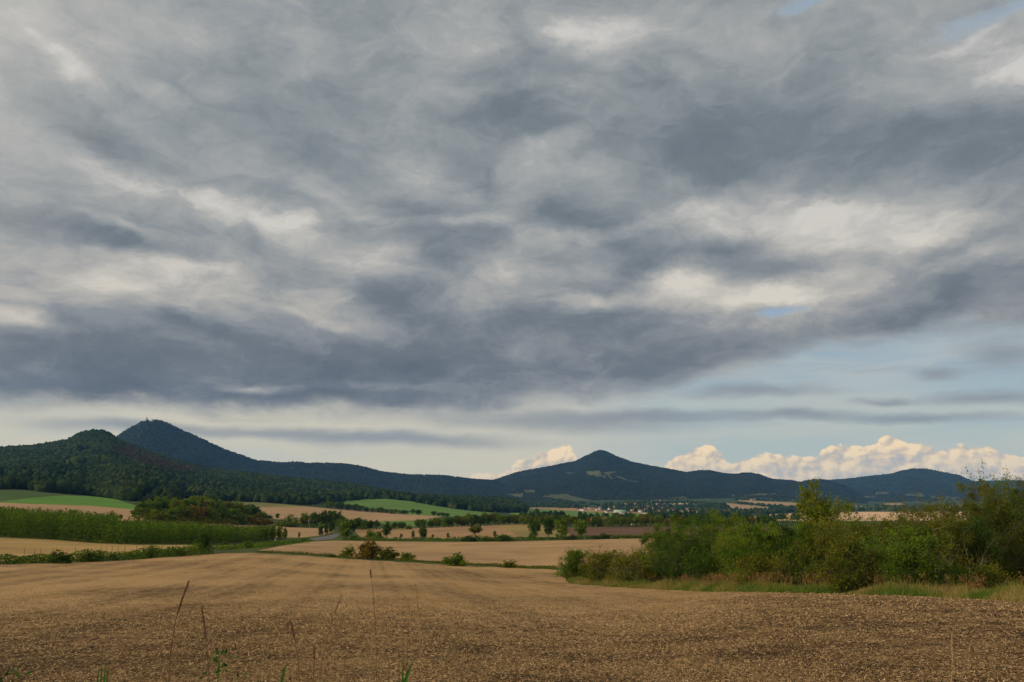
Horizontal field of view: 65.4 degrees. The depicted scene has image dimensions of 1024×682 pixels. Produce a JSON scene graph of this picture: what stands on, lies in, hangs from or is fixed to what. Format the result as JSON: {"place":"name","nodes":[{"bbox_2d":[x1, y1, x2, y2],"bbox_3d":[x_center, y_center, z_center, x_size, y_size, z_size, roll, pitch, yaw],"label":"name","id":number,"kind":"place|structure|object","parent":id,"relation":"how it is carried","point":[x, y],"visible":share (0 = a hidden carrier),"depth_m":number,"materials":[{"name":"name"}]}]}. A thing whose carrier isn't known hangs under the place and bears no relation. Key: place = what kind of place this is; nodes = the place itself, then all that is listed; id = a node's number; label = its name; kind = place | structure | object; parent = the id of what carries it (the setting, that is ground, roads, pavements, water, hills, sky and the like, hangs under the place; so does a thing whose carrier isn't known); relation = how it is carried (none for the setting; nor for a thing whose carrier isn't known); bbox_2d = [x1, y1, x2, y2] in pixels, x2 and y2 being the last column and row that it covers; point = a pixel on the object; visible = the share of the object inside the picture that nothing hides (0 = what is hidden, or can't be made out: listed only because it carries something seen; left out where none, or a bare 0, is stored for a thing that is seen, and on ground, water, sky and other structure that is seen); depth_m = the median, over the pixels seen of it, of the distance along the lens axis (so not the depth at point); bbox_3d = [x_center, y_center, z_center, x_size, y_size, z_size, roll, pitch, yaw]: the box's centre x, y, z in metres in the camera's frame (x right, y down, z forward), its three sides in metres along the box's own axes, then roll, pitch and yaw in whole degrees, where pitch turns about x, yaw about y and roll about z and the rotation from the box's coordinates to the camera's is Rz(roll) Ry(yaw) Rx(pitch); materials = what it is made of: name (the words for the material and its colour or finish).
{"place":"outdoors","nodes":[
{"label":"outdoors","id":0,"kind":"place"},
{"bbox_2d":[0,491,59,501],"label":"green field","id":1,"kind":"structure","parent":0,"point":[9,495],"depth_m":707.77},
{"bbox_2d":[0,503,133,516],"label":"stubble field","id":2,"kind":"structure","parent":0,"point":[105,510],"depth_m":476.70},
{"bbox_2d":[0,496,134,508],"bbox_3d":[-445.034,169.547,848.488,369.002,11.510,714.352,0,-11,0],"label":"green field","id":3,"kind":"structure","parent":0,"point":[85,501],"depth_m":676.56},
{"bbox_2d":[0,538,194,560],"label":"stubble field","id":4,"kind":"structure","parent":0,"point":[16,546],"depth_m":187.84,"materials":[{"name":"plant"}]},
{"bbox_2d":[5,517,333,537],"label":"stubble field","id":5,"kind":"structure","parent":0,"point":[292,532],"depth_m":458.88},
{"bbox_2d":[0,506,121,540],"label":"plantation","id":6,"kind":"object","parent":5,"relation":"on","point":[85,525],"visible":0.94,"depth_m":223.06,"materials":[{"name":"green plant"}]},
{"bbox_2d":[129,507,149,519],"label":"tree","id":7,"kind":"object","parent":5,"relation":"on","point":[136,510],"visible":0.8,"depth_m":382.91,"materials":[{"name":"green plant"}]},
{"bbox_2d":[162,507,179,519],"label":"tree","id":8,"kind":"object","parent":5,"relation":"on","point":[171,512],"visible":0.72,"depth_m":403.16,"materials":[{"name":"green plant"}]},
{"bbox_2d":[169,498,184,509],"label":"tree","id":9,"kind":"object","parent":5,"relation":"on","point":[174,502],"visible":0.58,"depth_m":450.50,"materials":[{"name":"green plant"}]},
{"bbox_2d":[173,504,185,522],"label":"tree","id":10,"kind":"object","parent":5,"relation":"on","point":[181,513],"visible":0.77,"depth_m":416.95,"materials":[{"name":"green plant"}]},
{"bbox_2d":[94,519,277,543],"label":"plantation","id":11,"kind":"object","parent":5,"relation":"on","point":[140,531],"visible":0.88,"depth_m":241.85,"materials":[{"name":"green plant"}]},
{"bbox_2d":[180,505,194,522],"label":"tree","id":12,"kind":"object","parent":5,"relation":"on","point":[189,511],"visible":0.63,"depth_m":429.11,"materials":[{"name":"green plant"}]},
{"bbox_2d":[187,504,203,521],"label":"tree","id":13,"kind":"object","parent":5,"relation":"on","point":[198,511],"visible":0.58,"depth_m":444.76,"materials":[{"name":"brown plant"}]},
{"bbox_2d":[124,511,274,525],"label":"hedge","id":14,"kind":"object","parent":5,"relation":"on","point":[221,520],"visible":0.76,"depth_m":431.88,"materials":[{"name":"green plant"}]},
{"bbox_2d":[206,506,219,523],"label":"tree","id":15,"kind":"object","parent":5,"relation":"on","point":[212,513],"visible":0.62,"depth_m":481.14,"materials":[{"name":"green plant"}]},
{"bbox_2d":[227,508,242,521],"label":"tree","id":16,"kind":"object","parent":5,"relation":"on","point":[234,514],"visible":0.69,"depth_m":519.11,"materials":[{"name":"green plant"}]},
{"bbox_2d":[278,514,298,526],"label":"bush","id":17,"kind":"object","parent":5,"relation":"on","point":[289,522],"visible":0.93,"depth_m":528.95,"materials":[{"name":"green plant"}]},
{"bbox_2d":[308,511,322,527],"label":"tree","id":18,"kind":"object","parent":5,"relation":"on","point":[314,518],"visible":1,"depth_m":535.14,"materials":[{"name":"green plant"}]},
{"bbox_2d":[327,510,342,523],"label":"tree","id":19,"kind":"object","parent":5,"relation":"on","point":[334,515],"visible":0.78,"depth_m":545.74,"materials":[{"name":"green plant"}]},
{"bbox_2d":[51,534,338,562],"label":"road","id":20,"kind":"structure","parent":0,"point":[332,536],"depth_m":389.27,"materials":[{"name":"asphalt"}]},
{"bbox_2d":[228,501,295,506],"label":"grass field","id":21,"kind":"structure","parent":0,"point":[256,504],"depth_m":1081.99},
{"bbox_2d":[15,449,517,512],"bbox_3d":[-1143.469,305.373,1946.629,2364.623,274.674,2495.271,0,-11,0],"label":"hill","id":22,"kind":"structure","parent":0,"point":[147,496],"depth_m":1021.68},
{"bbox_2d":[0,429,528,512],"bbox_3d":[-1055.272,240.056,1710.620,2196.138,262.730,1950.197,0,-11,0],"label":"forest","id":23,"kind":"object","parent":22,"relation":"on","point":[106,464],"visible":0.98,"depth_m":1537.79,"materials":[{"name":"plant"}]},
{"bbox_2d":[116,420,526,501],"bbox_3d":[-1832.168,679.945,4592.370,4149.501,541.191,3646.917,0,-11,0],"label":"hill","id":24,"kind":"structure","parent":0,"point":[172,437],"depth_m":4926.94,"materials":[{"name":"plant"}]},
{"bbox_2d":[117,419,545,501],"bbox_3d":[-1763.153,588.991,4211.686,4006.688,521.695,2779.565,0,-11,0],"label":"forest","id":25,"kind":"object","parent":24,"relation":"on","point":[429,482],"visible":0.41,"depth_m":4980.28,"materials":[{"name":"plant"}]},
{"bbox_2d":[259,506,441,521],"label":"stubble field","id":26,"kind":"structure","parent":0,"point":[295,511],"depth_m":986.45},
{"bbox_2d":[378,519,446,525],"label":"green field","id":27,"kind":"structure","parent":0,"point":[410,522],"depth_m":820.97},
{"bbox_2d":[344,499,491,516],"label":"green field","id":28,"kind":"structure","parent":0,"point":[401,505],"depth_m":1362.14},
{"bbox_2d":[355,524,519,538],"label":"stubble field","id":29,"kind":"structure","parent":0,"point":[456,531],"depth_m":482.42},
{"bbox_2d":[259,538,711,566],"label":"stubble field","id":30,"kind":"structure","parent":0,"point":[535,553],"depth_m":257.76,"materials":[{"name":"plant"}]},
{"bbox_2d":[0,489,1019,602],"bbox_3d":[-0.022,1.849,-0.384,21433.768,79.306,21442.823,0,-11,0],"label":"meadow","id":31,"kind":"structure","parent":0,"point":[250,550],"depth_m":260.31,"materials":[{"name":"plant"}]},
{"bbox_2d":[0,535,194,543],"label":"rough grass","id":32,"kind":"structure","parent":31,"relation":"on","point":[144,542],"depth_m":219.08,"materials":[{"name":"green plant"}]},
{"bbox_2d":[0,542,216,563],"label":"hedge","id":33,"kind":"object","parent":31,"relation":"on","point":[189,549],"visible":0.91,"depth_m":141.63,"materials":[{"name":"green plant"}]},
{"bbox_2d":[194,532,210,552],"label":"tree","id":34,"kind":"object","parent":31,"relation":"on","point":[203,539],"visible":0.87,"depth_m":167.29,"materials":[{"name":"green plant"}]},
{"bbox_2d":[209,538,315,549],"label":"rough grass","id":35,"kind":"structure","parent":31,"relation":"on","point":[257,544],"depth_m":247.12,"materials":[{"name":"green plant"}]},
{"bbox_2d":[321,510,331,527],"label":"tree","id":36,"kind":"object","parent":31,"relation":"on","point":[324,515],"visible":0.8,"depth_m":543.57,"materials":[{"name":"green plant"}]},
{"bbox_2d":[337,519,354,538],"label":"tree","id":37,"kind":"object","parent":31,"relation":"on","point":[344,525],"visible":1,"depth_m":371.56,"materials":[{"name":"green plant"}]},
{"bbox_2d":[339,544,357,556],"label":"bush","id":38,"kind":"object","parent":31,"relation":"on","point":[347,551],"visible":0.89,"depth_m":175.75,"materials":[{"name":"green plant"}]},
{"bbox_2d":[347,518,361,531],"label":"tree","id":39,"kind":"object","parent":31,"relation":"on","point":[357,524],"visible":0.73,"depth_m":490.94,"materials":[{"name":"green plant"}]},
{"bbox_2d":[353,538,382,559],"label":"bush","id":40,"kind":"object","parent":31,"relation":"on","point":[368,549],"visible":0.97,"depth_m":170.59,"materials":[{"name":"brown plant"}]},
{"bbox_2d":[374,546,399,559],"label":"bush","id":41,"kind":"object","parent":31,"relation":"on","point":[387,553],"visible":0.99,"depth_m":168.60,"materials":[{"name":"green plant"}]},
{"bbox_2d":[381,520,392,537],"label":"tree","id":42,"kind":"object","parent":31,"relation":"on","point":[386,527],"visible":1,"depth_m":390.94,"materials":[{"name":"green plant"}]},
{"bbox_2d":[255,550,560,568],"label":"rough grass","id":43,"kind":"structure","parent":31,"relation":"on","point":[483,564],"depth_m":163.56,"materials":[{"name":"green plant"}]},
{"bbox_2d":[415,515,535,527],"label":"hedge","id":44,"kind":"object","parent":31,"relation":"on","point":[473,524],"visible":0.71,"depth_m":612.50,"materials":[{"name":"green plant"}]},
{"bbox_2d":[340,534,696,540],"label":"hedge","id":45,"kind":"object","parent":31,"relation":"on","point":[457,539],"visible":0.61,"depth_m":364.22,"materials":[{"name":"green plant"}]},
{"bbox_2d":[527,519,541,536],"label":"tree","id":46,"kind":"object","parent":31,"relation":"on","point":[535,526],"visible":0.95,"depth_m":381.32,"materials":[{"name":"green plant"}]},
{"bbox_2d":[542,517,555,536],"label":"tree","id":47,"kind":"object","parent":31,"relation":"on","point":[548,525],"visible":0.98,"depth_m":402.41,"materials":[{"name":"green plant"}]},
{"bbox_2d":[553,515,568,539],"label":"tree","id":48,"kind":"object","parent":31,"relation":"on","point":[561,526],"visible":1,"depth_m":363.14,"materials":[{"name":"green plant"}]},
{"bbox_2d":[552,547,590,580],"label":"shrub","id":49,"kind":"object","parent":31,"relation":"on","point":[572,564],"visible":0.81,"depth_m":91.16,"materials":[{"name":"green plant"}]},
{"bbox_2d":[572,519,587,536],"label":"tree","id":50,"kind":"object","parent":31,"relation":"on","point":[581,528],"visible":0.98,"depth_m":371.79,"materials":[{"name":"green plant"}]},
{"bbox_2d":[574,545,636,580],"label":"shrub","id":51,"kind":"object","parent":31,"relation":"on","point":[603,558],"visible":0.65,"depth_m":83.51,"materials":[{"name":"green plant"}]},
{"bbox_2d":[567,521,681,526],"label":"hedge","id":52,"kind":"object","parent":31,"relation":"on","point":[664,522],"visible":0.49,"depth_m":600.97,"materials":[{"name":"green plant"}]},
{"bbox_2d":[606,549,654,582],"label":"shrub","id":53,"kind":"object","parent":31,"relation":"on","point":[634,574],"visible":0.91,"depth_m":79.79,"materials":[{"name":"green plant"}]},
{"bbox_2d":[628,544,670,581],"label":"shrub","id":54,"kind":"object","parent":31,"relation":"on","point":[653,556],"visible":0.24,"depth_m":87.30,"materials":[{"name":"green plant"}]},
{"bbox_2d":[630,526,679,580],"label":"shrub","id":55,"kind":"object","parent":31,"relation":"on","point":[643,541],"visible":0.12,"depth_m":88.82,"materials":[{"name":"green plant"}]},
{"bbox_2d":[639,525,715,582],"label":"shrub","id":56,"kind":"object","parent":31,"relation":"on","point":[674,572],"visible":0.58,"depth_m":74.30,"materials":[{"name":"green plant"}]},
{"bbox_2d":[637,512,740,580],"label":"shrub","id":57,"kind":"object","parent":31,"relation":"on","point":[656,535],"visible":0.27,"depth_m":78.88,"materials":[{"name":"green plant"}]},
{"bbox_2d":[677,546,727,582],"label":"shrub","id":58,"kind":"object","parent":31,"relation":"on","point":[708,560],"visible":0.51,"depth_m":70.73,"materials":[{"name":"green plant"}]},
{"bbox_2d":[684,506,759,577],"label":"shrub","id":59,"kind":"object","parent":31,"relation":"on","point":[712,529],"visible":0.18,"depth_m":79.61,"materials":[{"name":"green plant"}]},
{"bbox_2d":[702,522,747,580],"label":"shrub","id":60,"kind":"object","parent":31,"relation":"on","point":[717,549],"visible":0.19,"depth_m":69.99,"materials":[{"name":"green plant"}]},
{"bbox_2d":[715,526,797,585],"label":"shrub","id":61,"kind":"object","parent":31,"relation":"on","point":[730,552],"visible":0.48,"depth_m":62.98,"materials":[{"name":"green plant"}]},
{"bbox_2d":[717,514,798,575],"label":"shrub","id":62,"kind":"object","parent":31,"relation":"on","point":[754,530],"visible":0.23,"depth_m":64.39,"materials":[{"name":"green plant"}]},
{"bbox_2d":[726,550,795,585],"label":"shrub","id":63,"kind":"object","parent":31,"relation":"on","point":[768,567],"visible":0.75,"depth_m":57.63,"materials":[{"name":"green plant"}]},
{"bbox_2d":[747,512,823,584],"bbox_3d":[22.363,17.106,64.964,6.853,6.204,5.681,0,-11,0],"label":"shrub","id":64,"kind":"object","parent":31,"relation":"on","point":[783,529],"visible":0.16,"depth_m":64.67,"materials":[{"name":"green plant"}]},
{"bbox_2d":[564,574,1023,602],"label":"grass verge","id":65,"kind":"object","parent":31,"relation":"on","point":[1011,592],"depth_m":48.40,"materials":[{"name":"plant"}]},
{"bbox_2d":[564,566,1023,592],"bbox_3d":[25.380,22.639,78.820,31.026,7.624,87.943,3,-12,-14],"label":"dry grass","id":66,"kind":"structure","parent":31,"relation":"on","point":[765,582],"depth_m":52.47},
{"bbox_2d":[776,520,828,587],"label":"shrub","id":67,"kind":"object","parent":31,"relation":"on","point":[801,533],"visible":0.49,"depth_m":62.19,"materials":[{"name":"green plant"}]},
{"bbox_2d":[779,516,864,584],"bbox_3d":[23.991,16.517,61.982,7.517,5.774,5.662,0,-11,0],"label":"shrub","id":68,"kind":"object","parent":31,"relation":"on","point":[823,537],"visible":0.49,"depth_m":61.46,"materials":[{"name":"green plant"}]},
{"bbox_2d":[789,477,860,532],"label":"tree","id":69,"kind":"object","parent":31,"relation":"on","point":[810,511],"visible":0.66,"depth_m":70.65,"materials":[{"name":"green plant"}]},
{"bbox_2d":[813,510,887,587],"bbox_3d":[27.860,16.961,64.868,6.603,6.675,6.339,10,-15,-40],"label":"shrub","id":70,"kind":"object","parent":31,"relation":"on","point":[851,522],"visible":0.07,"depth_m":64.50,"materials":[{"name":"green plant"}]},
{"bbox_2d":[808,526,895,593],"bbox_3d":[19.947,12.935,46.894,4.853,4.041,4.015,-4,-12,20],"label":"shrub","id":71,"kind":"object","parent":31,"relation":"on","point":[858,568],"visible":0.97,"depth_m":46.14,"materials":[{"name":"green plant"}]},
{"bbox_2d":[836,528,899,586],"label":"shrub","id":72,"kind":"object","parent":31,"relation":"on","point":[883,572],"visible":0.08,"depth_m":59.19,"materials":[{"name":"green plant"}]},
{"bbox_2d":[856,504,908,569],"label":"shrub","id":73,"kind":"object","parent":31,"relation":"on","point":[873,521],"visible":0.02,"depth_m":82.36,"materials":[{"name":"green plant"}]},
{"bbox_2d":[859,499,940,587],"bbox_3d":[30.066,15.742,61.670,6.778,7.492,6.210,9,-15,-40],"label":"shrub","id":74,"kind":"object","parent":31,"relation":"on","point":[880,527],"visible":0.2,"depth_m":61.64,"materials":[{"name":"green plant"}]},
{"bbox_2d":[866,515,956,589],"bbox_3d":[25.469,13.462,50.489,5.266,5.243,5.314,0,-11,0],"label":"shrub","id":75,"kind":"object","parent":31,"relation":"on","point":[906,557],"visible":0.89,"depth_m":49.41,"materials":[{"name":"green plant"}]},
{"bbox_2d":[882,490,980,575],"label":"shrub","id":76,"kind":"object","parent":31,"relation":"on","point":[921,512],"visible":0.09,"depth_m":66.42,"materials":[{"name":"green plant"}]},
{"bbox_2d":[907,559,974,588],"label":"shrub","id":77,"kind":"object","parent":31,"relation":"on","point":[957,571],"visible":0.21,"depth_m":50.91,"materials":[{"name":"green plant"}]},
{"bbox_2d":[910,498,1007,587],"bbox_3d":[34.026,15.726,60.991,7.580,7.398,5.145,0,-11,0],"label":"shrub","id":78,"kind":"object","parent":31,"relation":"on","point":[955,557],"visible":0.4,"depth_m":60.40,"materials":[{"name":"green plant"}]},
{"bbox_2d":[901,459,1023,589],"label":"shrub","id":79,"kind":"object","parent":31,"relation":"on","point":[988,506],"visible":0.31,"depth_m":66.83,"materials":[{"name":"green plant"}]},
{"bbox_2d":[935,506,1013,583],"bbox_3d":[35.400,16.370,62.101,7.126,6.944,5.794,-5,-12,22],"label":"shrub","id":80,"kind":"object","parent":31,"relation":"on","point":[982,531],"visible":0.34,"depth_m":61.56,"materials":[{"name":"green plant"}]},
{"bbox_2d":[962,560,1023,590],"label":"shrub","id":81,"kind":"object","parent":31,"relation":"on","point":[1000,578],"visible":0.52,"depth_m":52.34,"materials":[{"name":"green plant"}]},
{"bbox_2d":[966,468,1023,579],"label":"shrub","id":82,"kind":"object","parent":31,"relation":"on","point":[1005,479],"visible":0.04,"depth_m":78.73,"materials":[{"name":"green plant"}]},
{"bbox_2d":[976,468,1023,587],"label":"shrub","id":83,"kind":"object","parent":31,"relation":"on","point":[1014,542],"visible":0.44,"depth_m":67.73,"materials":[{"name":"green plant"}]},
{"bbox_2d":[980,474,1023,537],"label":"shrub","id":84,"kind":"object","parent":31,"relation":"on","point":[1015,510],"visible":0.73,"depth_m":67.45,"materials":[{"name":"green plant"}]},
{"bbox_2d":[0,553,1023,681],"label":"field","id":85,"kind":"structure","parent":0,"point":[228,569],"depth_m":40.63,"materials":[{"name":"plant"}]},
{"bbox_2d":[47,549,71,563],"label":"bush","id":86,"kind":"object","parent":85,"relation":"on","point":[61,557],"visible":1,"depth_m":127.22,"materials":[{"name":"green plant"}]},
{"bbox_2d":[80,552,104,561],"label":"bush","id":87,"kind":"object","parent":85,"relation":"on","point":[92,558],"visible":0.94,"depth_m":134.82,"materials":[{"name":"green plant"}]},
{"bbox_2d":[168,581,189,681],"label":"weed stalk","id":88,"kind":"object","parent":85,"relation":"on","point":[185,589],"visible":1,"depth_m":2.86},
{"bbox_2d":[201,606,209,681],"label":"weed stalk","id":89,"kind":"object","parent":85,"relation":"on","point":[203,620],"visible":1,"depth_m":3.04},
{"bbox_2d":[195,648,238,681],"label":"leafy weed","id":90,"kind":"object","parent":85,"relation":"on","point":[219,661],"visible":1,"depth_m":2.74,"materials":[{"name":"green plant"}]},
{"bbox_2d":[442,552,468,565],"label":"bush","id":91,"kind":"object","parent":85,"relation":"on","point":[457,560],"visible":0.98,"depth_m":148.16,"materials":[{"name":"green plant"}]},
{"bbox_2d":[0,576,1023,681],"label":"straw","id":92,"kind":"object","parent":85,"relation":"on","point":[494,661],"visible":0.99,"depth_m":20.01,"materials":[{"name":"plant"}]},
{"bbox_2d":[0,596,1023,681],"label":"soil clods","id":93,"kind":"object","parent":85,"relation":"on","point":[573,657],"visible":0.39,"depth_m":19.88,"materials":[{"name":"soil"}]},
{"bbox_2d":[0,0,1023,480],"label":"sky","id":94,"kind":"structure","parent":0,"point":[477,239],"materials":[{"name":"grey"}]},
{"bbox_2d":[498,524,568,536],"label":"grass field","id":95,"kind":"structure","parent":0,"point":[520,530],"depth_m":497.00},
{"bbox_2d":[120,498,1017,525],"bbox_3d":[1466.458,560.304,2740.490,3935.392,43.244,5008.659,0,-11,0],"label":"valley ground","id":96,"kind":"structure","parent":0,"point":[719,500],"depth_m":3015.34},
{"bbox_2d":[519,496,984,519],"bbox_3d":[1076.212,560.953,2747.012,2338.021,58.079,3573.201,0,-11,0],"label":"wood","id":97,"kind":"object","parent":96,"relation":"on","point":[774,509],"visible":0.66,"depth_m":2613.76,"materials":[{"name":"plant"}]},
{"bbox_2d":[529,507,645,513],"bbox_3d":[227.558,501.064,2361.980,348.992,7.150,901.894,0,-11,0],"label":"stubble field","id":98,"kind":"structure","parent":0,"point":[572,509],"depth_m":2406.89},
{"bbox_2d":[510,509,672,516],"bbox_3d":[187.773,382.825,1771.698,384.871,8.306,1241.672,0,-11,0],"label":"green field","id":99,"kind":"structure","parent":0,"point":[573,513],"depth_m":1880.06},
{"bbox_2d":[567,527,767,536],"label":"ploughed field","id":100,"kind":"structure","parent":0,"point":[597,531],"depth_m":495.68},
{"bbox_2d":[499,451,848,502],"bbox_3d":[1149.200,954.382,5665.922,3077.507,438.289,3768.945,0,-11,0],"label":"hill","id":101,"kind":"structure","parent":0,"point":[567,496],"depth_m":5078.30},
{"bbox_2d":[493,449,864,503],"bbox_3d":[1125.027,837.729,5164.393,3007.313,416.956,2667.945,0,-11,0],"label":"forest","id":102,"kind":"object","parent":101,"relation":"on","point":[669,488],"visible":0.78,"depth_m":5299.66,"materials":[{"name":"plant"}]},
{"bbox_2d":[727,503,767,508],"bbox_3d":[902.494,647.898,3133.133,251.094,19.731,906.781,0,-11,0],"label":"stubble field","id":103,"kind":"structure","parent":0,"point":[739,506],"depth_m":3195.77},
{"bbox_2d":[738,500,801,505],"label":"stubble field","id":104,"kind":"structure","parent":0,"point":[777,503],"depth_m":3612.44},
{"bbox_2d":[754,512,968,520],"bbox_3d":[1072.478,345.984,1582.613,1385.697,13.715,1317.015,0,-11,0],"label":"stubble field","id":105,"kind":"structure","parent":0,"point":[882,515],"depth_m":1590.76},
{"bbox_2d":[830,469,1019,501],"bbox_3d":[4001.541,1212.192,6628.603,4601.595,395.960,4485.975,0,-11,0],"label":"hill","id":106,"kind":"structure","parent":0,"point":[920,494],"depth_m":7068.78,"materials":[{"name":"plant"}]},
{"bbox_2d":[826,468,1022,501],"bbox_3d":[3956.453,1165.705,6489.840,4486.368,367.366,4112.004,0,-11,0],"label":"forest","id":107,"kind":"object","parent":106,"relation":"on","point":[902,493],"visible":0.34,"depth_m":6979.45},
{"bbox_2d":[975,480,1023,489],"bbox_3d":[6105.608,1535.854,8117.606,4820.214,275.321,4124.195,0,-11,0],"label":"hill","id":108,"kind":"structure","parent":0,"point":[992,482],"depth_m":8972.08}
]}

